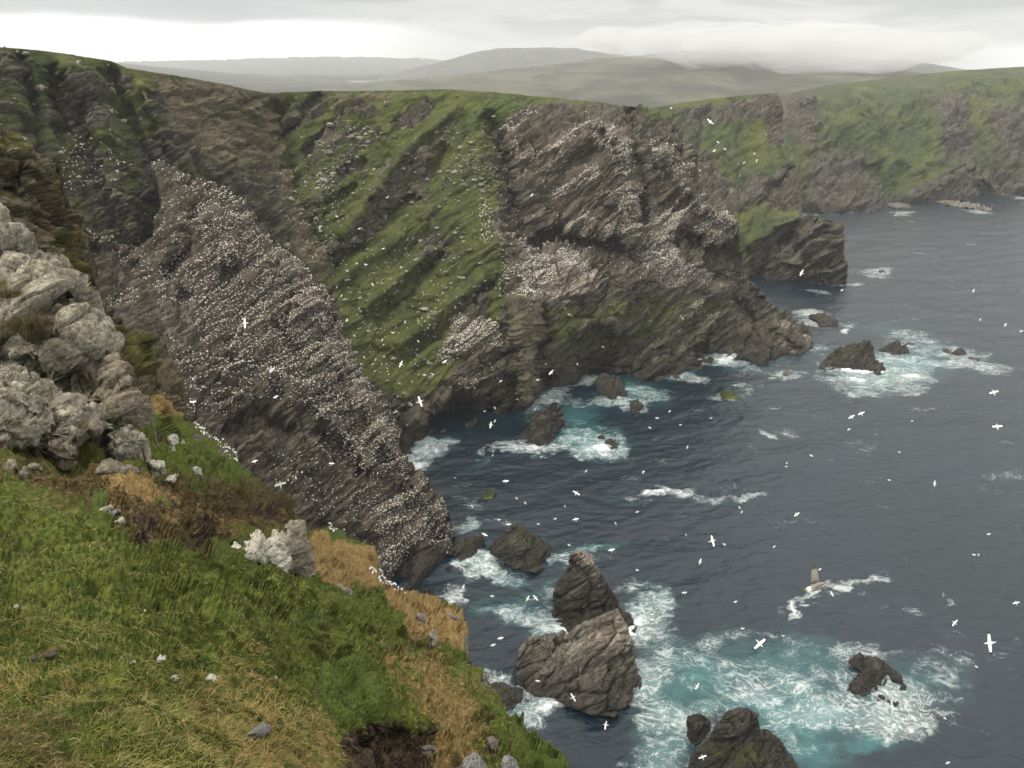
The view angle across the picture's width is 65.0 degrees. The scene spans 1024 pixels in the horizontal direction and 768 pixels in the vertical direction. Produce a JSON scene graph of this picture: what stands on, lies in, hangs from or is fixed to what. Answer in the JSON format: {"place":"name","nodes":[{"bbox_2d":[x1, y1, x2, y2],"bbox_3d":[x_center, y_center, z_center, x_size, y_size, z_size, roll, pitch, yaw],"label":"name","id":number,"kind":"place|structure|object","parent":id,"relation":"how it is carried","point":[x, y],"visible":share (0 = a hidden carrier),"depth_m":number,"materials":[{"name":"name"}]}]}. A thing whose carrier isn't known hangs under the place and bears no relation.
{"place":"outdoors","nodes":[
{"label":"outdoors","id":0,"kind":"place"},
{"bbox_2d":[0,128,194,421],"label":"crag","id":1,"kind":"structure","parent":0,"point":[34,196],"depth_m":62.68,"materials":[{"name":"stone"}]},
{"bbox_2d":[117,62,383,92],"bbox_3d":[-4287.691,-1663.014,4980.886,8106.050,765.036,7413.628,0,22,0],"label":"hill","id":2,"kind":"structure","parent":0,"point":[266,83],"depth_m":3903.05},
{"bbox_2d":[87,161,456,594],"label":"gannet cliff","id":3,"kind":"structure","parent":0,"point":[261,427],"depth_m":204.36,"materials":[{"name":"grey stone"}]},
{"bbox_2d":[58,107,742,571],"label":"gannet colony","id":4,"kind":"object","parent":3,"relation":"on","point":[428,315],"visible":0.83,"depth_m":215.74,"materials":[{"name":"white"}]},
{"bbox_2d":[115,56,445,79],"bbox_3d":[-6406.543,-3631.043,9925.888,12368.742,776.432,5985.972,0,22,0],"label":"hill","id":5,"kind":"structure","parent":0,"point":[352,68],"depth_m":8705.76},
{"bbox_2d":[273,481,287,486],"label":"flying gannet","id":6,"kind":"object","parent":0,"point":[280,483],"visible":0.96,"depth_m":86.61,"materials":[{"name":"white"}]},
{"bbox_2d":[0,391,568,767],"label":"ground","id":7,"kind":"structure","parent":0,"point":[385,751],"depth_m":15.64,"materials":[{"name":"green plant"}]},
{"bbox_2d":[3,459,18,473],"bbox_3d":[-17.263,3.178,27.810,0.320,1.659,1.704,-19,28,-39],"label":"boulder","id":8,"kind":"object","parent":7,"relation":"on","point":[10,464],"visible":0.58,"depth_m":27.13,"materials":[{"name":"grey stone"}]},
{"bbox_2d":[19,466,29,480],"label":"boulder","id":9,"kind":"object","parent":7,"relation":"on","point":[24,473],"visible":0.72,"depth_m":27.05,"materials":[{"name":"grey stone"}]},
{"bbox_2d":[26,655,37,660],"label":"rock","id":10,"kind":"object","parent":7,"relation":"on","point":[33,657],"visible":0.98,"depth_m":6.67,"materials":[{"name":"grey stone"}]},
{"bbox_2d":[27,462,42,471],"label":"boulder","id":11,"kind":"object","parent":7,"relation":"on","point":[35,466],"visible":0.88,"depth_m":29.87,"materials":[{"name":"grey stone"}]},
{"bbox_2d":[43,651,58,657],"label":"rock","id":12,"kind":"object","parent":7,"relation":"on","point":[51,654],"visible":0.99,"depth_m":6.89,"materials":[{"name":"grey stone"}]},
{"bbox_2d":[0,360,114,472],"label":"boulder","id":13,"kind":"object","parent":7,"relation":"on","point":[43,417],"visible":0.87,"depth_m":32.92,"materials":[{"name":"grey stone"}]},
{"bbox_2d":[0,202,124,397],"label":"boulder","id":14,"kind":"object","parent":7,"relation":"on","point":[70,360],"visible":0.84,"depth_m":42.46,"materials":[{"name":"grey stone"}]},
{"bbox_2d":[0,284,31,300],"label":"grass tussock","id":15,"kind":"object","parent":14,"relation":"on","point":[7,293],"depth_m":39.69,"materials":[{"name":"plant"}]},
{"bbox_2d":[0,306,65,344],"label":"grass tussock","id":16,"kind":"object","parent":14,"relation":"on","point":[24,324],"depth_m":38.97,"materials":[{"name":"plant"}]},
{"bbox_2d":[99,505,113,514],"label":"boulder","id":17,"kind":"object","parent":7,"relation":"on","point":[109,508],"visible":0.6,"depth_m":24.36,"materials":[{"name":"stone"}]},
{"bbox_2d":[94,458,139,476],"bbox_3d":[-17.053,4.175,35.066,0.800,2.867,3.942,0,22,0],"label":"boulder","id":18,"kind":"object","parent":7,"relation":"on","point":[108,466],"visible":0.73,"depth_m":33.93,"materials":[{"name":"grey stone"}]},
{"bbox_2d":[112,509,121,516],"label":"boulder","id":19,"kind":"object","parent":7,"relation":"on","point":[116,512],"visible":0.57,"depth_m":23.01,"materials":[{"name":"grey stone"}]},
{"bbox_2d":[113,517,125,524],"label":"boulder","id":20,"kind":"object","parent":7,"relation":"on","point":[121,520],"visible":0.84,"depth_m":21.84,"materials":[{"name":"stone"}]},
{"bbox_2d":[87,352,158,445],"bbox_3d":[-20.899,2.996,43.596,3.164,10.297,7.933,-11,24,-25],"label":"boulder","id":21,"kind":"object","parent":7,"relation":"on","point":[118,397],"visible":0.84,"depth_m":40.19,"materials":[{"name":"grey stone"}]},
{"bbox_2d":[104,424,151,462],"bbox_3d":[-18.066,3.716,38.293,1.418,4.233,4.509,0,22,0],"label":"boulder","id":22,"kind":"object","parent":7,"relation":"on","point":[124,442],"visible":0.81,"depth_m":36.80,"materials":[{"name":"grey stone"}]},
{"bbox_2d":[145,459,165,477],"bbox_3d":[-17.832,4.382,40.569,0.983,1.593,1.058,19,28,39],"label":"boulder","id":23,"kind":"object","parent":7,"relation":"on","point":[156,467],"visible":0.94,"depth_m":40.29,"materials":[{"name":"stone"}]},
{"bbox_2d":[157,655,165,662],"bbox_3d":[-3.329,2.608,7.639,0.109,0.087,0.088,0,22,0],"label":"flower","id":24,"kind":"object","parent":7,"relation":"on","point":[162,658],"visible":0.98,"depth_m":7.63,"materials":[{"name":"white plant"}]},
{"bbox_2d":[165,473,178,484],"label":"boulder","id":25,"kind":"object","parent":7,"relation":"on","point":[171,479],"visible":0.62,"depth_m":39.70,"materials":[{"name":"stone"}]},
{"bbox_2d":[166,434,184,450],"bbox_3d":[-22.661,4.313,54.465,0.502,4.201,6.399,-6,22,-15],"label":"boulder","id":26,"kind":"object","parent":7,"relation":"on","point":[172,440],"visible":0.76,"depth_m":51.73,"materials":[{"name":"stone"}]},
{"bbox_2d":[192,466,202,478],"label":"boulder","id":27,"kind":"object","parent":7,"relation":"on","point":[196,469],"visible":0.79,"depth_m":49.13,"materials":[{"name":"stone"}]},
{"bbox_2d":[206,673,217,680],"bbox_3d":[-3.018,2.952,8.083,0.131,0.079,0.106,0,22,0],"label":"flower","id":28,"kind":"object","parent":7,"relation":"on","point":[209,677],"visible":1,"depth_m":8.09,"materials":[{"name":"white plant"}]},
{"bbox_2d":[247,722,270,739],"bbox_3d":[-2.071,2.945,6.676,0.084,0.633,0.535,0,22,0],"label":"boulder","id":29,"kind":"object","parent":7,"relation":"on","point":[260,730],"visible":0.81,"depth_m":6.55,"materials":[{"name":"grey stone"}]},
{"bbox_2d":[231,519,317,576],"bbox_3d":[-9.510,8.182,33.851,1.628,10.336,12.169,-1,22,-3],"label":"boulder","id":30,"kind":"object","parent":7,"relation":"on","point":[287,547],"visible":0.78,"depth_m":33.05,"materials":[{"name":"stone"}]},
{"bbox_2d":[254,488,303,516],"bbox_3d":[-16.422,8.421,56.029,4.211,1.686,3.339,0,22,0],"label":"grass tussock","id":31,"kind":"object","parent":7,"relation":"on","point":[282,501],"depth_m":56.14,"materials":[{"name":"plant"}]},
{"bbox_2d":[336,584,352,595],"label":"boulder","id":32,"kind":"object","parent":7,"relation":"on","point":[350,591],"visible":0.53,"depth_m":38.67,"materials":[{"name":"grey stone"}]},
{"bbox_2d":[415,613,424,623],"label":"boulder","id":33,"kind":"object","parent":7,"relation":"on","point":[421,617],"visible":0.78,"depth_m":49.72,"materials":[{"name":"grey stone"}]},
{"bbox_2d":[421,745,434,753],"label":"boulder","id":34,"kind":"object","parent":7,"relation":"on","point":[428,749],"visible":1,"depth_m":14.45,"materials":[{"name":"grey stone"}]},
{"bbox_2d":[429,629,437,648],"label":"boulder","id":35,"kind":"object","parent":7,"relation":"on","point":[433,640],"visible":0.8,"depth_m":40.32,"materials":[{"name":"stone"}]},
{"bbox_2d":[447,613,457,619],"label":"boulder","id":36,"kind":"object","parent":7,"relation":"on","point":[453,616],"visible":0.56,"depth_m":58.29,"materials":[{"name":"grey stone"}]},
{"bbox_2d":[458,752,487,767],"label":"boulder","id":37,"kind":"object","parent":7,"relation":"on","point":[473,760],"visible":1,"depth_m":13.29,"materials":[{"name":"grey stone"}]},
{"bbox_2d":[486,736,498,754],"bbox_3d":[-0.497,9.187,20.135,0.222,1.575,1.043,5,22,13],"label":"boulder","id":38,"kind":"object","parent":7,"relation":"on","point":[492,743],"visible":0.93,"depth_m":19.80,"materials":[{"name":"grey stone"}]},
{"bbox_2d":[500,755,518,767],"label":"boulder","id":39,"kind":"object","parent":7,"relation":"on","point":[508,761],"visible":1,"depth_m":15.81,"materials":[{"name":"grey stone"}]},
{"bbox_2d":[0,47,811,456],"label":"cliff","id":40,"kind":"structure","parent":0,"point":[220,135],"depth_m":315.90,"materials":[{"name":"grey stone"}]},
{"bbox_2d":[0,46,732,425],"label":"scree","id":41,"kind":"structure","parent":40,"relation":"on","point":[290,198],"depth_m":306.89,"materials":[{"name":"stone"}]},
{"bbox_2d":[614,367,621,373],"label":"boulder","id":42,"kind":"object","parent":40,"relation":"on","point":[617,370],"visible":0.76,"depth_m":337.04,"materials":[{"name":"stone"}]},
{"bbox_2d":[654,376,663,381],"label":"boulder","id":43,"kind":"object","parent":40,"relation":"on","point":[659,379],"visible":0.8,"depth_m":327.63,"materials":[{"name":"grey stone"}]},
{"bbox_2d":[695,351,704,358],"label":"boulder","id":44,"kind":"object","parent":40,"relation":"on","point":[699,355],"visible":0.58,"depth_m":353.48,"materials":[{"name":"grey stone"}]},
{"bbox_2d":[417,395,422,408],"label":"flying gannet","id":45,"kind":"object","parent":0,"point":[419,401],"visible":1,"depth_m":93.52,"materials":[{"name":"white"}]},
{"bbox_2d":[373,47,626,81],"bbox_3d":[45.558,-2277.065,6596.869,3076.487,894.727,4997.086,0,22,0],"label":"hill","id":46,"kind":"structure","parent":0,"point":[495,59],"depth_m":5818.63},
{"bbox_2d":[0,0,1023,69],"label":"sky","id":47,"kind":"structure","parent":0,"point":[961,34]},
{"bbox_2d":[302,50,922,107],"bbox_3d":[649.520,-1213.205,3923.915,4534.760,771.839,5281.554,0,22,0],"label":"hill","id":48,"kind":"structure","parent":0,"point":[660,79],"depth_m":2848.55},
{"bbox_2d":[342,80,1023,767],"bbox_3d":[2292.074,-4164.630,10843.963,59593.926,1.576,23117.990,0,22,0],"label":"sea","id":49,"kind":"structure","parent":0,"point":[884,534],"depth_m":229.17,"materials":[{"name":"liquid"}]},
{"bbox_2d":[404,447,411,454],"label":"sea rock","id":50,"kind":"object","parent":49,"relation":"in","point":[407,451],"visible":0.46,"depth_m":266.42,"materials":[{"name":"stone"}]},
{"bbox_2d":[453,534,484,560],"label":"sea rock","id":51,"kind":"object","parent":49,"relation":"in","point":[469,546],"visible":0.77,"depth_m":212.02,"materials":[{"name":"grey stone"}]},
{"bbox_2d":[483,488,495,499],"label":"sea rock","id":52,"kind":"object","parent":49,"relation":"in","point":[489,494],"visible":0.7,"depth_m":240.61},
{"bbox_2d":[490,682,523,711],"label":"sea rock","id":53,"kind":"object","parent":49,"relation":"in","point":[511,697],"visible":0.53,"depth_m":162.89,"materials":[{"name":"grey stone"}]},
{"bbox_2d":[488,524,550,573],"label":"sea rock","id":54,"kind":"object","parent":49,"relation":"in","point":[516,547],"visible":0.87,"depth_m":209.21,"materials":[{"name":"grey stone"}]},
{"bbox_2d":[515,401,564,445],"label":"sea rock","id":55,"kind":"object","parent":49,"relation":"in","point":[545,426],"visible":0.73,"depth_m":278.74,"materials":[{"name":"grey stone"}]},
{"bbox_2d":[514,608,641,717],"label":"sea stack","id":56,"kind":"object","parent":49,"relation":"in","point":[591,666],"visible":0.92,"depth_m":165.67,"materials":[{"name":"grey stone"}]},
{"bbox_2d":[552,550,636,632],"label":"sea stack","id":57,"kind":"object","parent":49,"relation":"in","point":[582,591],"visible":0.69,"depth_m":185.12,"materials":[{"name":"grey stone"}]},
{"bbox_2d":[597,434,605,439],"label":"sea rock","id":58,"kind":"object","parent":49,"relation":"in","point":[601,436],"visible":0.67,"depth_m":277.64,"materials":[{"name":"grey stone"}]},
{"bbox_2d":[595,373,627,398],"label":"sea rock","id":59,"kind":"object","parent":49,"relation":"in","point":[609,386],"visible":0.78,"depth_m":318.13,"materials":[{"name":"grey stone"}]},
{"bbox_2d":[605,438,618,448],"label":"sea rock","id":60,"kind":"object","parent":49,"relation":"in","point":[612,443],"visible":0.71,"depth_m":272.72,"materials":[{"name":"grey stone"}]},
{"bbox_2d":[629,399,643,414],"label":"sea rock","id":61,"kind":"object","parent":49,"relation":"in","point":[636,405],"visible":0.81,"depth_m":299.84,"materials":[{"name":"grey stone"}]},
{"bbox_2d":[686,713,710,745],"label":"sea rock","id":62,"kind":"object","parent":49,"relation":"in","point":[698,725],"visible":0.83,"depth_m":154.02,"materials":[{"name":"grey stone"}]},
{"bbox_2d":[720,389,738,399],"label":"sea rock","id":63,"kind":"object","parent":49,"relation":"in","point":[726,394],"visible":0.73,"depth_m":311.98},
{"bbox_2d":[688,707,797,767],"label":"sea stack","id":64,"kind":"object","parent":49,"relation":"in","point":[738,738],"visible":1,"depth_m":144.66,"materials":[{"name":"stone"}]},
{"bbox_2d":[739,338,770,365],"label":"sea rock","id":65,"kind":"object","parent":49,"relation":"in","point":[757,351],"visible":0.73,"depth_m":351.36,"materials":[{"name":"grey stone"}]},
{"bbox_2d":[783,371,792,375],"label":"sea rock","id":66,"kind":"object","parent":49,"relation":"in","point":[786,373],"visible":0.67,"depth_m":335.85,"materials":[{"name":"grey stone"}]},
{"bbox_2d":[774,319,812,353],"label":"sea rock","id":67,"kind":"object","parent":49,"relation":"in","point":[786,323],"visible":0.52,"depth_m":365.96,"materials":[{"name":"grey stone"}]},
{"bbox_2d":[808,312,838,326],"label":"sea rock","id":68,"kind":"object","parent":49,"relation":"in","point":[822,319],"visible":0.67,"depth_m":401.38,"materials":[{"name":"grey stone"}]},
{"bbox_2d":[819,340,885,374],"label":"sea stack","id":69,"kind":"object","parent":49,"relation":"in","point":[858,356],"visible":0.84,"depth_m":343.41,"materials":[{"name":"grey stone"}]},
{"bbox_2d":[847,652,906,707],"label":"sea rock","id":70,"kind":"object","parent":49,"relation":"in","point":[873,670],"visible":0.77,"depth_m":167.99,"materials":[{"name":"grey stone"}]},
{"bbox_2d":[879,340,908,354],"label":"sea rock","id":71,"kind":"object","parent":49,"relation":"in","point":[894,347],"visible":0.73,"depth_m":362.04,"materials":[{"name":"grey stone"}]},
{"bbox_2d":[887,202,910,207],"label":"sea rock","id":72,"kind":"object","parent":49,"relation":"in","point":[897,205],"visible":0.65,"depth_m":734.10,"materials":[{"name":"grey stone"}]},
{"bbox_2d":[950,348,966,355],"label":"sea rock","id":73,"kind":"object","parent":49,"relation":"in","point":[959,351],"visible":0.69,"depth_m":358.65,"materials":[{"name":"grey stone"}]},
{"bbox_2d":[936,200,991,210],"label":"sea rock","id":74,"kind":"object","parent":49,"relation":"in","point":[958,203],"visible":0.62,"depth_m":739.65,"materials":[{"name":"grey stone"}]},
{"bbox_2d":[709,533,715,547],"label":"flying gannet","id":75,"kind":"object","parent":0,"point":[712,540],"visible":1,"depth_m":89.77,"materials":[{"name":"white"}]},
{"bbox_2d":[648,93,847,285],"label":"headland","id":76,"kind":"structure","parent":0,"point":[781,237],"depth_m":523.33,"materials":[{"name":"grey stone"}]},
{"bbox_2d":[752,637,766,649],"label":"flying gannet","id":77,"kind":"object","parent":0,"point":[759,643],"visible":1,"depth_m":72.54,"materials":[{"name":"white"}]},
{"bbox_2d":[805,561,829,590],"bbox_3d":[7.220,4.599,18.940,0.503,0.721,0.600,12,24,27],"label":"gull","id":78,"kind":"object","parent":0,"point":[816,585],"visible":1,"depth_m":19.04,"materials":[{"name":"white"}]},
{"bbox_2d":[779,67,1023,213],"bbox_3d":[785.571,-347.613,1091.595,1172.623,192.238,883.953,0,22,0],"label":"cliffs","id":79,"kind":"structure","parent":0,"point":[872,145],"depth_m":809.81,"materials":[{"name":"green plant"}]},
{"bbox_2d":[868,60,964,73],"bbox_3d":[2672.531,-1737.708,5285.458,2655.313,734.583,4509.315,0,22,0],"label":"hill","id":80,"kind":"structure","parent":0,"point":[920,67],"depth_m":4787.67,"materials":[{"name":"grey"}]},
{"bbox_2d":[984,631,995,655],"bbox_3d":[33.854,18.337,56.947,0.950,1.798,0.162,-6,0,-2],"label":"flying gannet","id":81,"kind":"object","parent":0,"point":[989,642],"visible":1,"depth_m":56.90,"materials":[{"name":"white"}]}
]}

